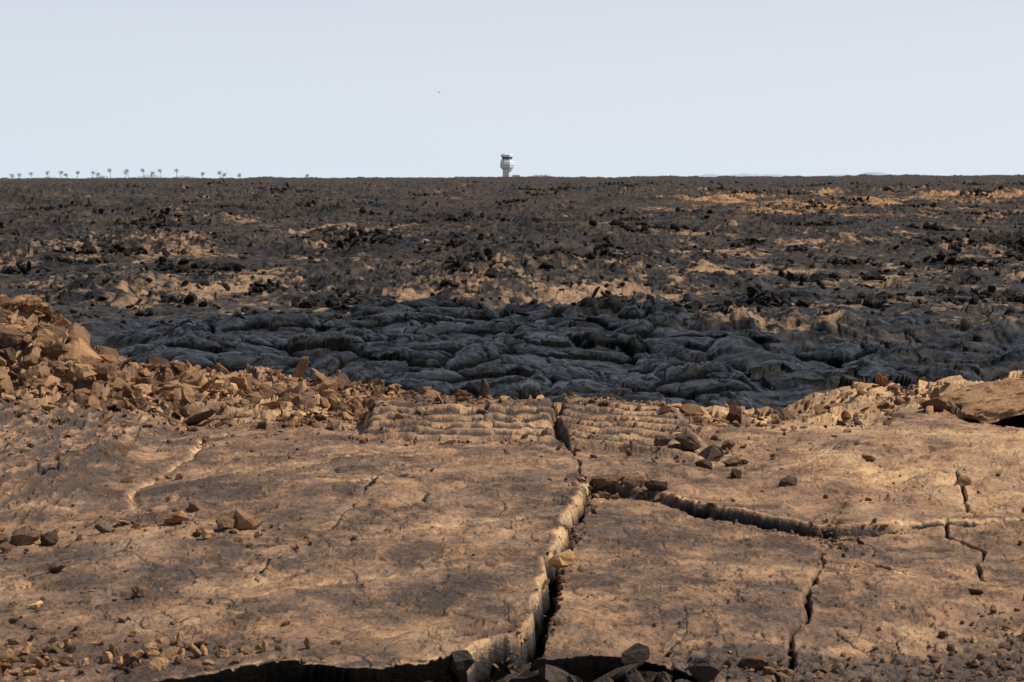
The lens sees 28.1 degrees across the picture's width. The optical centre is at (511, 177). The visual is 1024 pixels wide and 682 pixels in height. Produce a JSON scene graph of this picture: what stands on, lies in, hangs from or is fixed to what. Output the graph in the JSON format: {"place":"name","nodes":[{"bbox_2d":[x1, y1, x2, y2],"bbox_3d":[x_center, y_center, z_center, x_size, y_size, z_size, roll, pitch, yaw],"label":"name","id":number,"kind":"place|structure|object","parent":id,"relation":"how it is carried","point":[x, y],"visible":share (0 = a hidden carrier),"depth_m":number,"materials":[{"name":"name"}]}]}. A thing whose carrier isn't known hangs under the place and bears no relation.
{"place":"outdoors","nodes":[
{"label":"outdoors","id":0,"kind":"place"},
{"bbox_2d":[0,174,1023,681],"bbox_3d":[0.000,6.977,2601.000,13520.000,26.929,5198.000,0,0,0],"label":"lava ground","id":1,"kind":"structure","parent":0,"point":[414,596],"depth_m":11.73,"materials":[{"name":"brown stone"}]},
{"bbox_2d":[0,533,7,543],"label":"lava stone","id":2,"kind":"object","parent":1,"relation":"on","point":[3,538],"visible":0.94,"depth_m":8.80,"materials":[{"name":"brown stone"}]},
{"bbox_2d":[10,526,42,545],"bbox_3d":[-2.101,1.549,8.860,0.127,0.092,0.115,0,0,25],"label":"lava stone","id":3,"kind":"object","parent":1,"relation":"on","point":[24,535],"visible":0.98,"depth_m":8.82,"materials":[{"name":"brown stone"}]},
{"bbox_2d":[29,600,43,608],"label":"lava stone","id":4,"kind":"object","parent":1,"relation":"on","point":[38,604],"visible":0.98,"depth_m":7.49,"materials":[{"name":"beige stone"}]},
{"bbox_2d":[40,530,58,546],"bbox_3d":[-1.995,1.563,8.849,0.081,0.067,0.110,0,0,-31],"label":"lava stone","id":5,"kind":"object","parent":1,"relation":"on","point":[48,538],"visible":1,"depth_m":8.81,"materials":[{"name":"brown stone"}]},
{"bbox_2d":[48,563,65,571],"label":"lava stone","id":6,"kind":"object","parent":1,"relation":"on","point":[55,567],"visible":1,"depth_m":8.09,"materials":[{"name":"brown stone"}]},
{"bbox_2d":[94,523,113,532],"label":"lava stone","id":7,"kind":"object","parent":1,"relation":"on","point":[101,528],"visible":1,"depth_m":8.98,"materials":[{"name":"brown stone"}]},
{"bbox_2d":[131,585,149,596],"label":"lava stone","id":8,"kind":"object","parent":1,"relation":"on","point":[141,591],"visible":1,"depth_m":7.61,"materials":[{"name":"brown stone"}]},
{"bbox_2d":[0,631,309,681],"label":"lava debris","id":9,"kind":"object","parent":1,"relation":"on","point":[7,656],"visible":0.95,"depth_m":6.67,"materials":[{"name":"brown stone"}]},
{"bbox_2d":[9,168,308,178],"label":"palm trees","id":10,"kind":"object","parent":1,"relation":"on","point":[109,170],"visible":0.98,"depth_m":2463.38,"materials":[{"name":"plant"}]},
{"bbox_2d":[165,492,179,501],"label":"lava stone","id":11,"kind":"object","parent":1,"relation":"on","point":[172,496],"visible":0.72,"depth_m":9.65,"materials":[{"name":"brown stone"}]},
{"bbox_2d":[163,510,187,523],"bbox_3d":[-1.490,1.503,9.048,0.148,0.074,0.098,0,0,39],"label":"lava stone","id":12,"kind":"object","parent":1,"relation":"on","point":[175,517],"visible":1,"depth_m":9.01,"materials":[{"name":"brown stone"}]},
{"bbox_2d":[188,501,203,510],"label":"lava stone","id":13,"kind":"object","parent":1,"relation":"on","point":[195,506],"visible":1,"depth_m":9.33,"materials":[{"name":"brown stone"}]},
{"bbox_2d":[0,294,400,422],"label":"broken slab pile","id":14,"kind":"object","parent":1,"relation":"on","point":[82,352],"visible":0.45,"depth_m":14.71,"materials":[{"name":"brown stone"}]},
{"bbox_2d":[201,530,214,539],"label":"lava stone","id":15,"kind":"object","parent":1,"relation":"on","point":[207,534],"visible":0.98,"depth_m":8.70,"materials":[{"name":"brown stone"}]},
{"bbox_2d":[216,515,234,528],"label":"lava stone","id":16,"kind":"object","parent":1,"relation":"on","point":[222,521],"visible":1,"depth_m":8.88,"materials":[{"name":"brown stone"}]},
{"bbox_2d":[229,508,262,529],"bbox_3d":[-1.164,1.500,8.953,0.154,0.103,0.129,0,0,0],"label":"lava stone","id":17,"kind":"object","parent":1,"relation":"on","point":[244,520],"visible":1,"depth_m":8.91,"materials":[{"name":"brown stone"}]},
{"bbox_2d":[6,174,547,178],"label":"shrubs","id":18,"kind":"object","parent":1,"relation":"on","point":[48,177],"visible":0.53,"depth_m":2428.66,"materials":[{"name":"green plant"}]},
{"bbox_2d":[281,410,305,420],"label":"lava stone","id":19,"kind":"object","parent":1,"relation":"on","point":[285,417],"visible":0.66,"depth_m":13.27,"materials":[{"name":"brown stone"}]},
{"bbox_2d":[452,545,464,554],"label":"lava stone","id":20,"kind":"object","parent":1,"relation":"on","point":[460,549],"visible":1,"depth_m":8.41,"materials":[{"name":"brown stone"}]},
{"bbox_2d":[500,152,519,176],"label":"control tower","id":21,"kind":"structure","parent":1,"relation":"on","point":[506,164],"depth_m":2594.34,"materials":[{"name":"white paint"}]},
{"bbox_2d":[0,306,1023,436],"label":"rubble bank","id":22,"kind":"structure","parent":1,"relation":"on","point":[138,398],"depth_m":14.36,"materials":[{"name":"brown stone"}]},
{"bbox_2d":[0,179,1023,311],"bbox_3d":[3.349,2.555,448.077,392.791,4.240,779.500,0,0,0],"label":"jagged lava blocks","id":23,"kind":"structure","parent":1,"relation":"on","point":[321,300],"depth_m":95.03,"materials":[{"name":"black stone"}]},
{"bbox_2d":[0,180,1023,325],"bbox_3d":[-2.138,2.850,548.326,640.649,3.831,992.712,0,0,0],"label":"scattered field rocks","id":24,"kind":"object","parent":1,"relation":"on","point":[344,307],"visible":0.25,"depth_m":80.30,"materials":[{"name":"black stone"}]},
{"bbox_2d":[0,394,1023,681],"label":"loose pebbles","id":25,"kind":"object","parent":1,"relation":"on","point":[748,662],"visible":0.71,"depth_m":8.80,"materials":[{"name":"brown stone"}]},
{"bbox_2d":[547,549,575,567],"bbox_3d":[0.203,1.553,8.335,0.099,0.076,0.105,0,0,18],"label":"pale stone","id":26,"kind":"object","parent":1,"relation":"on","point":[565,558],"visible":1,"depth_m":8.30,"materials":[{"name":"beige stone"}]},
{"bbox_2d":[426,643,719,681],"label":"black lava blocks","id":27,"kind":"object","parent":1,"relation":"on","point":[635,656],"depth_m":6.81,"materials":[{"name":"black stone"}]},
{"bbox_2d":[591,491,611,497],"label":"lava stone","id":28,"kind":"object","parent":1,"relation":"on","point":[605,494],"visible":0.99,"depth_m":10.23,"materials":[{"name":"brown stone"}]},
{"bbox_2d":[593,473,624,487],"bbox_3d":[0.495,1.545,10.441,0.163,0.074,0.083,0,0,0],"label":"lava stone","id":29,"kind":"object","parent":1,"relation":"on","point":[605,481],"visible":1,"depth_m":10.41,"materials":[{"name":"brown stone"}]},
{"bbox_2d":[624,477,643,487],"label":"lava stone","id":30,"kind":"object","parent":1,"relation":"on","point":[634,481],"visible":1,"depth_m":10.29,"materials":[{"name":"brown stone"}]},
{"bbox_2d":[643,480,667,491],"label":"lava stone","id":31,"kind":"object","parent":1,"relation":"on","point":[652,485],"visible":1,"depth_m":10.17,"materials":[{"name":"brown stone"}]},
{"bbox_2d":[654,435,670,445],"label":"lava stone","id":32,"kind":"object","parent":1,"relation":"on","point":[662,440],"visible":0.99,"depth_m":11.72,"materials":[{"name":"brown stone"}]},
{"bbox_2d":[674,432,700,450],"bbox_3d":[0.998,1.504,11.640,0.183,0.103,0.102,0,0,44],"label":"lava stone","id":33,"kind":"object","parent":1,"relation":"on","point":[690,442],"visible":1,"depth_m":11.60,"materials":[{"name":"brown stone"}]},
{"bbox_2d":[695,459,712,468],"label":"lava stone","id":34,"kind":"object","parent":1,"relation":"on","point":[704,463],"visible":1,"depth_m":11.23,"materials":[{"name":"brown stone"}]},
{"bbox_2d":[697,444,724,461],"bbox_3d":[1.112,1.553,11.560,0.120,0.104,0.146,0,0,-38],"label":"lava stone","id":35,"kind":"object","parent":1,"relation":"on","point":[714,453],"visible":0.88,"depth_m":11.52,"materials":[{"name":"brown stone"}]},
{"bbox_2d":[721,440,735,449],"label":"lava stone","id":36,"kind":"object","parent":1,"relation":"on","point":[729,444],"visible":0.92,"depth_m":11.92,"materials":[{"name":"brown stone"}]},
{"bbox_2d":[722,458,741,466],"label":"lava stone","id":37,"kind":"object","parent":1,"relation":"on","point":[732,462],"visible":1,"depth_m":11.33,"materials":[{"name":"brown stone"}]},
{"bbox_2d":[730,469,741,478],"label":"lava stone","id":38,"kind":"object","parent":1,"relation":"on","point":[735,473],"visible":1,"depth_m":10.87,"materials":[{"name":"brown stone"}]},
{"bbox_2d":[778,476,796,486],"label":"lava stone","id":39,"kind":"object","parent":1,"relation":"on","point":[787,481],"visible":1,"depth_m":10.47,"materials":[{"name":"brown stone"}]},
{"bbox_2d":[861,455,875,460],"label":"lava stone","id":40,"kind":"object","parent":1,"relation":"on","point":[868,457],"visible":1,"depth_m":11.18,"materials":[{"name":"brown stone"}]},
{"bbox_2d":[958,475,971,485],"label":"lava stone","id":41,"kind":"object","parent":1,"relation":"on","point":[963,480],"visible":1,"depth_m":10.39,"materials":[{"name":"brown stone"}]},
{"bbox_2d":[940,375,1023,423],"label":"overhanging ledge","id":42,"kind":"object","parent":1,"relation":"on","point":[988,402],"visible":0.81,"depth_m":13.53,"materials":[{"name":"brown stone"}]},
{"bbox_2d":[0,0,1023,178],"label":"sky","id":43,"kind":"structure","parent":0,"point":[252,88],"materials":[{"name":"white"}]},
{"bbox_2d":[686,172,888,176],"bbox_3d":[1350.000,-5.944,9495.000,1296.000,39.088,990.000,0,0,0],"label":"distant hills","id":44,"kind":"structure","parent":0,"point":[778,175],"depth_m":9337.36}
]}

